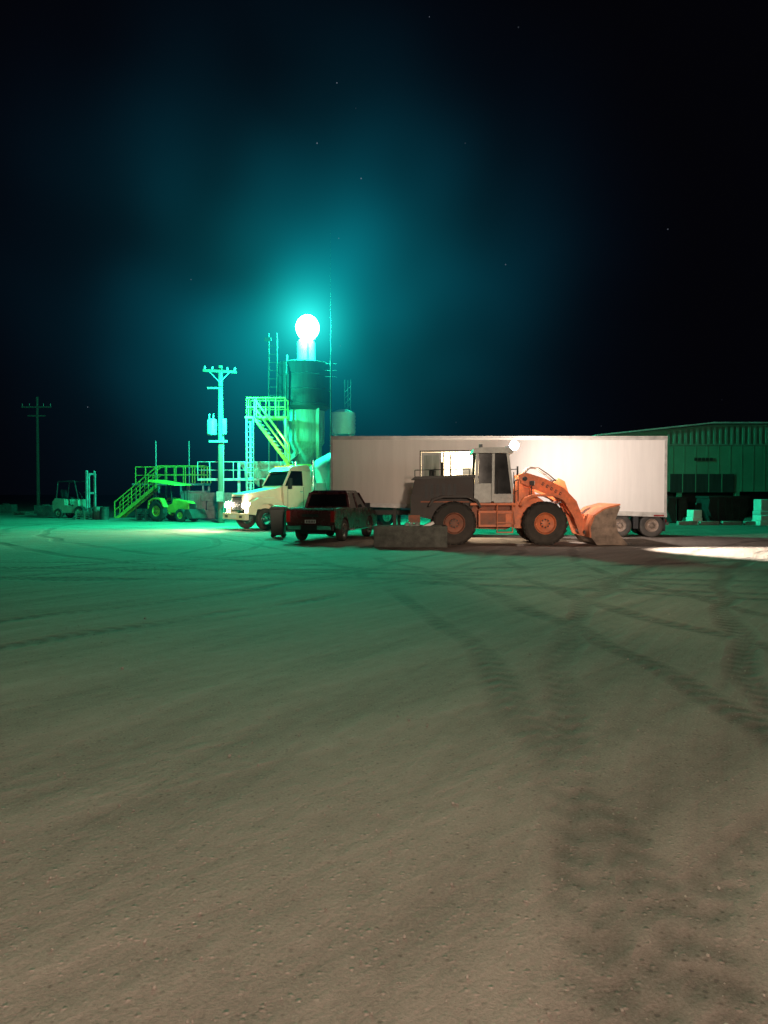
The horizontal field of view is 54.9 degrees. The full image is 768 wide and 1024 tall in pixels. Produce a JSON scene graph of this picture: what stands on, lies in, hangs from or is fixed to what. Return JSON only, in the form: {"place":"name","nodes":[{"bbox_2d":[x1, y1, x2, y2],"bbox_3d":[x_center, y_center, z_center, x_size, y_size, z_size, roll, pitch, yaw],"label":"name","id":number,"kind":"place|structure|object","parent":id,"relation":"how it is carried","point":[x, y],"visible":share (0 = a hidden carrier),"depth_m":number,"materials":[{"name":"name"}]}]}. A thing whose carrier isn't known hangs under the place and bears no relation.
{"place":"outdoors","nodes":[
{"label":"outdoors","id":0,"kind":"place"},
{"bbox_2d":[12,511,33,514],"bbox_3d":[-30.260,0.097,62.021,1.200,0.280,1.100,0,1,8],"label":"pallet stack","id":1,"kind":"object","parent":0,"point":[23,513],"visible":1,"depth_m":61.87,"materials":[{"name":"brown wood"}]},
{"bbox_2d":[245,397,310,522],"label":"stair tower","id":2,"kind":"structure","parent":0,"point":[285,455],"depth_m":43.77,"materials":[{"name":"metal"}]},
{"bbox_2d":[0,495,767,1023],"bbox_3d":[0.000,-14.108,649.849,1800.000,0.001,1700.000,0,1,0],"label":"ground","id":3,"kind":"structure","parent":0,"point":[372,657],"depth_m":4.60,"materials":[{"name":"gravel"}]},
{"bbox_2d":[0,504,16,512],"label":"concrete block","id":4,"kind":"object","parent":3,"relation":"on","point":[7,508],"depth_m":69.61,"materials":[{"name":"grey concrete"}]},
{"bbox_2d":[21,397,51,504],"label":"utility pole","id":5,"kind":"object","parent":3,"relation":"on","point":[37,415],"visible":0.89,"depth_m":84.73,"materials":[{"name":"brown wood"}]},
{"bbox_2d":[34,504,52,513],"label":"concrete block","id":6,"kind":"object","parent":3,"relation":"on","point":[36,506],"depth_m":65.60,"materials":[{"name":"grey concrete"}]},
{"bbox_2d":[37,506,54,515],"bbox_3d":[-26.139,-0.080,58.015,1.800,0.830,0.800,0,1,7],"label":"concrete block","id":7,"kind":"object","parent":3,"relation":"on","point":[45,511],"depth_m":57.65,"materials":[{"name":"grey concrete"}]},
{"bbox_2d":[52,470,95,517],"bbox_3d":[-21.858,-1.281,53.763,4.437,3.438,1.475,0,1,18],"label":"forklift","id":8,"kind":"object","parent":3,"relation":"on","point":[66,505],"visible":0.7,"depth_m":53.63,"materials":[{"name":"metal"}]},
{"bbox_2d":[75,511,93,519],"bbox_3d":[-20.548,0.215,51.020,1.200,0.580,1.100,0,1,-12],"label":"pallet stack","id":9,"kind":"object","parent":3,"relation":"on","point":[85,515],"visible":0.77,"depth_m":50.58,"materials":[{"name":"brown wood"}]},
{"bbox_2d":[94,507,99,519],"bbox_3d":[-19.546,0.075,50.617,0.602,0.880,0.602,0,1,0],"label":"oil drum","id":10,"kind":"object","parent":3,"relation":"on","point":[96,513],"visible":0.72,"depth_m":50.35,"materials":[{"name":"metal"}]},
{"bbox_2d":[100,507,108,519],"bbox_3d":[-18.899,0.090,50.017,0.602,0.880,0.602,0,1,0],"label":"oil drum","id":11,"kind":"object","parent":3,"relation":"on","point":[104,513],"visible":1,"depth_m":49.78,"materials":[{"name":"metal"}]},
{"bbox_2d":[136,509,151,519],"bbox_3d":[-15.992,0.165,50.019,1.200,0.730,1.100,0,1,-5],"label":"pallet stack","id":12,"kind":"object","parent":3,"relation":"on","point":[139,515],"visible":0.58,"depth_m":49.52,"materials":[{"name":"brown wood"}]},
{"bbox_2d":[114,441,210,517],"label":"access platform","id":13,"kind":"structure","parent":3,"relation":"on","point":[139,501],"depth_m":54.87,"materials":[{"name":"metal"}]},
{"bbox_2d":[147,480,207,521],"bbox_3d":[-13.073,-0.722,46.915,3.677,2.680,1.794,1,2,28],"label":"utility tractor","id":14,"kind":"object","parent":3,"relation":"on","point":[170,509],"visible":1,"depth_m":46.58,"materials":[{"name":"metal"}]},
{"bbox_2d":[180,491,209,509],"bbox_3d":[-13.649,-0.540,53.503,1.871,1.970,1.200,0,1,0],"label":"control cabinet","id":15,"kind":"object","parent":3,"relation":"on","point":[194,496],"visible":0.5,"depth_m":52.97,"materials":[{"name":"metal"}]},
{"bbox_2d":[203,365,236,522],"bbox_3d":[-9.808,-4.042,44.287,1.986,9.421,0.643,0,1,-12],"label":"utility pole","id":16,"kind":"object","parent":3,"relation":"on","point":[212,426],"visible":0.99,"depth_m":44.23,"materials":[{"name":"grey wood"}]},
{"bbox_2d":[201,493,256,518],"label":"concrete block wall","id":17,"kind":"structure","parent":3,"relation":"on","point":[211,511],"depth_m":52.50,"materials":[{"name":"grey concrete"}]},
{"bbox_2d":[197,450,300,492],"bbox_3d":[-7.725,-2.154,46.386,7.298,5.544,2.850,0,1,0],"label":"railing","id":18,"kind":"object","parent":3,"relation":"on","point":[261,468],"visible":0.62,"depth_m":45.16,"materials":[{"name":"metal"}]},
{"bbox_2d":[264,333,277,472],"bbox_3d":[-6.904,-5.148,45.388,0.800,11.578,0.200,0,1,0],"label":"lattice mast","id":19,"kind":"object","parent":3,"relation":"on","point":[268,338],"visible":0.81,"depth_m":45.29,"materials":[{"name":"metal"}]},
{"bbox_2d":[269,505,287,537],"bbox_3d":[-4.256,0.381,29.868,0.657,1.276,0.860,0,1,0],"label":"rubbish bin","id":20,"kind":"object","parent":3,"relation":"on","point":[278,519],"visible":0.96,"depth_m":29.50,"materials":[{"name":"black plastic"}]},
{"bbox_2d":[278,339,329,463],"bbox_3d":[-5.076,-5.144,46.828,3.400,11.500,3.520,0,1,0],"label":"cement silo","id":21,"kind":"object","parent":3,"relation":"on","point":[303,385],"visible":0.73,"depth_m":45.65,"materials":[{"name":"metal"}]},
{"bbox_2d":[296,315,318,358],"bbox_3d":[-4.708,-10.778,45.767,1.422,2.717,1.855,0,1,0],"label":"floodlight","id":22,"kind":"object","parent":21,"relation":"on","point":[307,328],"visible":0.99,"depth_m":45.06,"materials":[{"name":"metal"}]},
{"bbox_2d":[223,453,392,529],"bbox_3d":[-3.113,-1.325,39.230,10.620,4.235,3.213,-1,2,-37],"label":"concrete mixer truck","id":23,"kind":"object","parent":3,"relation":"on","point":[294,486],"visible":0.44,"depth_m":36.94,"materials":[{"name":"beige paint"}]},
{"bbox_2d":[325,230,335,439],"bbox_3d":[-3.296,-8.370,45.809,0.700,18.000,0.097,0,1,0],"label":"antenna mast","id":24,"kind":"object","parent":3,"relation":"on","point":[330,370],"visible":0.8,"depth_m":45.78,"materials":[{"name":"metal"}]},
{"bbox_2d":[286,484,376,540],"bbox_3d":[-1.938,-0.116,29.096,2.247,2.312,5.486,0,1,16],"label":"pickup truck","id":25,"kind":"object","parent":3,"relation":"on","point":[340,513],"visible":1,"depth_m":27.96,"materials":[{"name":"red paint"}]},
{"bbox_2d":[332,409,355,435],"bbox_3d":[-2.697,-3.111,48.939,1.650,7.333,1.650,0,1,0],"label":"water tank","id":26,"kind":"object","parent":3,"relation":"on","point":[343,422],"visible":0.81,"depth_m":48.19,"materials":[{"name":"plastic"}]},
{"bbox_2d":[344,380,350,410],"bbox_3d":[-2.442,-4.190,50.062,0.447,9.434,0.347,0,1,0],"label":"lattice mast","id":27,"kind":"object","parent":26,"relation":"on","point":[347,395],"visible":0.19,"depth_m":49.81,"materials":[{"name":"metal"}]},
{"bbox_2d":[374,525,447,546],"bbox_3d":[0.876,0.797,24.706,2.420,0.700,1.000,0,1,1],"label":"concrete trough","id":28,"kind":"object","parent":3,"relation":"on","point":[408,536],"visible":0.98,"depth_m":24.21,"materials":[{"name":"concrete"}]},
{"bbox_2d":[405,521,434,525],"bbox_3d":[1.167,0.478,24.738,1.034,0.334,0.562,0,1,0],"label":"stone pile","id":29,"kind":"object","parent":28,"relation":"in","point":[418,524],"visible":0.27,"depth_m":24.64,"materials":[{"name":"stone"}]},
{"bbox_2d":[330,436,668,536],"bbox_3d":[4.737,-1.130,31.744,13.821,4.210,2.580,0,1,8],"label":"semi trailer","id":30,"kind":"object","parent":3,"relation":"on","point":[628,474],"visible":0.66,"depth_m":30.24,"materials":[{"name":"metal"}]},
{"bbox_2d":[408,441,631,544],"bbox_3d":[4.665,-0.684,26.418,7.570,3.622,2.820,0,1,2],"label":"wheel loader","id":31,"kind":"object","parent":3,"relation":"on","point":[462,508],"visible":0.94,"depth_m":25.65,"materials":[{"name":"metal"}]},
{"bbox_2d":[664,497,687,522],"bbox_3d":[17.454,-0.159,44.900,1.279,1.527,1.900,0,1,0],"label":"skip bin","id":32,"kind":"object","parent":3,"relation":"on","point":[677,507],"visible":0.65,"depth_m":44.01,"materials":[{"name":"metal"}]},
{"bbox_2d":[593,422,767,515],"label":"industrial shed","id":33,"kind":"structure","parent":3,"relation":"on","point":[718,459],"depth_m":53.91,"materials":[{"name":"paint"}]},
{"bbox_2d":[686,510,701,523],"bbox_3d":[18.028,0.289,43.020,0.574,0.823,1.000,0,1,0],"label":"precast block","id":34,"kind":"object","parent":3,"relation":"on","point":[694,515],"depth_m":42.55,"materials":[{"name":"white paint"}]},
{"bbox_2d":[677,521,755,524],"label":"concrete kerb","id":35,"kind":"structure","parent":3,"relation":"on","point":[716,522],"depth_m":41.53,"materials":[{"name":"grey concrete"}]},
{"bbox_2d":[695,496,749,522],"bbox_3d":[20.049,-0.159,43.899,2.411,1.576,1.900,0,1,0],"label":"skip bin","id":36,"kind":"object","parent":3,"relation":"on","point":[724,508],"visible":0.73,"depth_m":43.01,"materials":[{"name":"metal"}]},
{"bbox_2d":[751,515,767,524],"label":"precast block","id":37,"kind":"object","parent":3,"relation":"on","point":[761,519],"depth_m":41.07,"materials":[{"name":"white paint"}]},
{"bbox_2d":[752,499,767,519],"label":"precast block","id":38,"kind":"object","parent":37,"relation":"on","point":[760,506],"depth_m":46.09,"materials":[{"name":"white paint"}]},
{"bbox_2d":[0,0,767,494],"label":"sky","id":39,"kind":"structure","parent":0,"point":[543,217],"materials":[{"name":"black"}]}
]}

